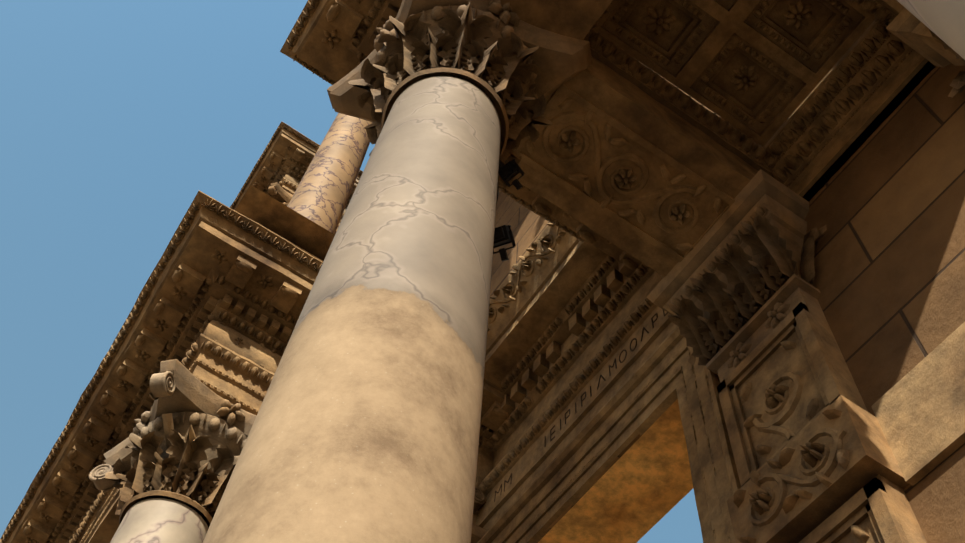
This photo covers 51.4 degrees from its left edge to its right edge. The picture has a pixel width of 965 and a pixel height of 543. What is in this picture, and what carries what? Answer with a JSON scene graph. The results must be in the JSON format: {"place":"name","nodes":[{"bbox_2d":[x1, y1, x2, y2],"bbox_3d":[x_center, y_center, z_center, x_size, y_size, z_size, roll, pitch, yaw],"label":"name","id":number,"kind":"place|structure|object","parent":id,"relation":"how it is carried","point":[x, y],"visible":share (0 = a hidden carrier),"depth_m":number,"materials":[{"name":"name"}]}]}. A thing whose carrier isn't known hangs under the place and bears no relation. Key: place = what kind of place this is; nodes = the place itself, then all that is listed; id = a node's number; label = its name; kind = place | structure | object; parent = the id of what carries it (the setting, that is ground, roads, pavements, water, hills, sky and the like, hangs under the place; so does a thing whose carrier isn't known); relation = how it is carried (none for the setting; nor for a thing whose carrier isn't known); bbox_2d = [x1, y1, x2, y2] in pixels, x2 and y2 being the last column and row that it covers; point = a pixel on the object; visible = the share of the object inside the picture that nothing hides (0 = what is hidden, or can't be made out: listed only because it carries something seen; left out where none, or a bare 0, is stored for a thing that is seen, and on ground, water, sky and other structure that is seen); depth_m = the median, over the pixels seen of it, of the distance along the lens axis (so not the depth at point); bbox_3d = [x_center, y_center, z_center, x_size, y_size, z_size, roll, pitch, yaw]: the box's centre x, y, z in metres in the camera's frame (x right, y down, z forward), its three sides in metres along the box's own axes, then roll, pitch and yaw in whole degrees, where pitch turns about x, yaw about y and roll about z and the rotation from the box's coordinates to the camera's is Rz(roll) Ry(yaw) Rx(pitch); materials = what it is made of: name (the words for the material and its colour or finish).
{"place":"outdoors","nodes":[
{"label":"outdoors","id":0,"kind":"place"},
{"bbox_2d":[0,0,702,542],"label":"sky","id":1,"kind":"structure","parent":0,"point":[115,115],"materials":[{"name":"blue"}]},
{"bbox_2d":[593,0,874,145],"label":"coffered ceiling","id":2,"kind":"structure","parent":0,"point":[733,22],"depth_m":5.60,"materials":[{"name":"brown stone"}]},
{"bbox_2d":[610,0,852,125],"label":"aedicula ceiling carving","id":3,"kind":"object","parent":2,"relation":"attached to","point":[658,19],"visible":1,"depth_m":5.58},
{"bbox_3d":[1.669,7.190,0.998,22.576,1.800,34.000,31,-63,-13],"label":"podium and steps","id":4,"kind":"object","parent":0,"visible":0},
{"bbox_2d":[110,498,208,542],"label":"column","id":5,"kind":"structure","parent":4,"relation":"on","point":[157,520],"depth_m":5.63,"materials":[{"name":"white stone"}]},
{"bbox_2d":[89,359,256,527],"bbox_3d":[-1.825,1.326,6.213,1.090,0.798,1.090,31,-63,-13],"label":"column capital","id":6,"kind":"object","parent":5,"relation":"on","point":[184,441],"visible":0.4,"depth_m":6.08,"materials":[{"name":"beige stone"}]},
{"bbox_2d":[203,76,500,542],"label":"column","id":7,"kind":"structure","parent":4,"relation":"on","point":[365,428],"depth_m":2.52,"materials":[{"name":"beige stone"}]},
{"bbox_2d":[327,0,592,176],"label":"column capital","id":8,"kind":"object","parent":7,"relation":"on","point":[510,64],"visible":0.75,"depth_m":4.76,"materials":[{"name":"beige stone"}]},
{"bbox_2d":[496,161,504,203],"bbox_3d":[0.039,-0.146,4.039,0.120,1.322,0.080,31,-63,-13],"label":"floodlight cable","id":9,"kind":"object","parent":7,"relation":"attached to","point":[501,165],"visible":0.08,"depth_m":4.57,"materials":[{"name":"black rubber"}]},
{"bbox_2d":[493,225,515,260],"bbox_3d":[0.072,-0.131,4.130,0.132,0.163,0.132,31,-63,-13],"label":"floodlight","id":10,"kind":"object","parent":7,"relation":"attached to","point":[503,234],"visible":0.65,"depth_m":4.10,"materials":[{"name":"black metal"}]},
{"bbox_2d":[498,159,524,189],"bbox_3d":[0.135,-0.445,4.599,0.128,0.140,0.109,31,-63,-13],"label":"floodlight","id":11,"kind":"object","parent":7,"relation":"attached to","point":[510,170],"visible":1,"depth_m":4.57,"materials":[{"name":"black metal"}]},
{"bbox_2d":[280,0,903,276],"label":"carved soffit","id":12,"kind":"structure","parent":7,"relation":"on","point":[625,98],"depth_m":5.46,"materials":[{"name":"stone"}]},
{"bbox_2d":[287,0,894,269],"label":"ceiling molding","id":13,"kind":"structure","parent":12,"relation":"attached to","point":[342,16],"depth_m":6.00,"materials":[{"name":"beige stone"}]},
{"bbox_2d":[514,21,934,261],"bbox_3d":[1.416,-1.198,5.276,1.491,0.519,2.290,31,-63,-13],"label":"aedicula wall architrave","id":14,"kind":"object","parent":12,"relation":"attached to","point":[895,83],"visible":0.44,"depth_m":5.43,"materials":[{"name":"beige stone"}]},
{"bbox_2d":[526,17,912,250],"bbox_3d":[1.405,-1.177,5.228,1.442,0.536,2.273,31,-63,-13],"label":"carved ornament","id":15,"kind":"object","parent":14,"relation":"attached to","point":[627,176],"visible":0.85,"depth_m":5.44,"materials":[{"name":"beige stone"}]},
{"bbox_2d":[471,523,486,542],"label":"wall","id":16,"kind":"structure","parent":4,"relation":"on","point":[478,534],"depth_m":6.70,"materials":[{"name":"stone"}]},
{"bbox_2d":[473,222,740,542],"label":"case door","id":17,"kind":"structure","parent":4,"relation":"on","point":[559,278],"depth_m":6.39,"materials":[{"name":"stone"}]},
{"bbox_2d":[494,310,667,501],"bbox_3d":[0.608,0.882,6.510,0.004,0.123,1.903,31,-63,-13],"label":"inscription","id":18,"kind":"object","parent":17,"relation":"attached to","point":[656,314],"depth_m":6.41,"materials":[{"name":"brown stone"}]},
{"bbox_2d":[478,223,731,542],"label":"carved molding","id":19,"kind":"structure","parent":17,"relation":"attached to","point":[576,320],"depth_m":7.06,"materials":[{"name":"beige stone"}]},
{"bbox_2d":[490,20,964,542],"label":"wall","id":20,"kind":"structure","parent":4,"relation":"on","point":[887,204],"depth_m":4.57,"materials":[{"name":"beige stone"}]},
{"bbox_2d":[538,399,692,542],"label":"door soffit","id":21,"kind":"structure","parent":20,"relation":"attached to","point":[640,488],"depth_m":5.95,"materials":[{"name":"orange stone"}]},
{"bbox_2d":[684,92,749,137],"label":"molding","id":22,"kind":"structure","parent":20,"relation":"attached to","point":[717,115],"depth_m":6.62,"materials":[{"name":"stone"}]},
{"bbox_2d":[871,322,964,485],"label":"stone ledge","id":23,"kind":"object","parent":20,"relation":"attached to","point":[919,410],"visible":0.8,"depth_m":3.74,"materials":[{"name":"beige stone"}]},
{"bbox_2d":[647,169,926,542],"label":"pilaster","id":24,"kind":"object","parent":4,"relation":"on","point":[865,488],"visible":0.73,"depth_m":4.33,"materials":[{"name":"stone"}]},
{"bbox_2d":[667,203,869,542],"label":"carved ornament","id":25,"kind":"object","parent":24,"relation":"attached to","point":[740,306],"visible":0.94,"depth_m":5.00,"materials":[{"name":"beige stone"}]},
{"bbox_2d":[886,7,964,67],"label":"aedicula pilaster","id":26,"kind":"object","parent":4,"relation":"on","point":[908,28],"visible":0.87,"depth_m":4.88,"materials":[{"name":"stone"}]},
{"bbox_2d":[929,29,964,97],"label":"aedicula pilaster carving","id":27,"kind":"object","parent":26,"relation":"attached to","point":[957,84],"visible":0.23,"depth_m":4.63},
{"bbox_2d":[897,0,964,59],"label":"column","id":28,"kind":"structure","parent":4,"relation":"on","point":[944,20],"depth_m":0.98,"materials":[{"name":"beige stone"}]},
{"bbox_3d":[-3.349,4.370,5.067,0.636,4.365,0.636,31,-63,-13],"label":"aedicula column","id":29,"kind":"object","parent":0,"visible":0},
{"bbox_2d":[0,190,508,542],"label":"aedicula entablature","id":30,"kind":"structure","parent":29,"relation":"on","point":[208,233],"depth_m":7.10,"materials":[{"name":"stone"}]},
{"bbox_2d":[268,183,291,205],"bbox_3d":[-2.902,0.559,11.818,0.914,5.254,0.914,31,-63,-13],"label":"column capital","id":31,"kind":"object","parent":30,"relation":"on","point":[277,192],"visible":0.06,"depth_m":13.79,"materials":[{"name":"beige stone"}]},
{"bbox_2d":[230,121,362,233],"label":"entablature","id":32,"kind":"structure","parent":31,"relation":"on","point":[283,140],"depth_m":14.53,"materials":[{"name":"stone"}]},
{"bbox_2d":[231,126,361,225],"bbox_3d":[-3.048,0.383,15.393,2.755,0.924,4.576,31,-63,-13],"label":"carved ornament","id":33,"kind":"object","parent":32,"relation":"attached to","point":[276,158],"visible":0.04,"depth_m":14.56,"materials":[{"name":"beige stone"}]},
{"bbox_2d":[235,185,334,261],"bbox_3d":[-1.704,0.305,8.026,1.260,0.951,1.260,31,-63,-13],"label":"bay pedestal","id":34,"kind":"object","parent":30,"relation":"on","point":[300,231],"visible":0.08,"depth_m":8.17,"materials":[{"name":"beige stone"}]},
{"bbox_2d":[287,113,372,233],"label":"column","id":35,"kind":"structure","parent":34,"relation":"on","point":[321,195],"depth_m":9.90,"materials":[{"name":"beige stone"}]}
]}

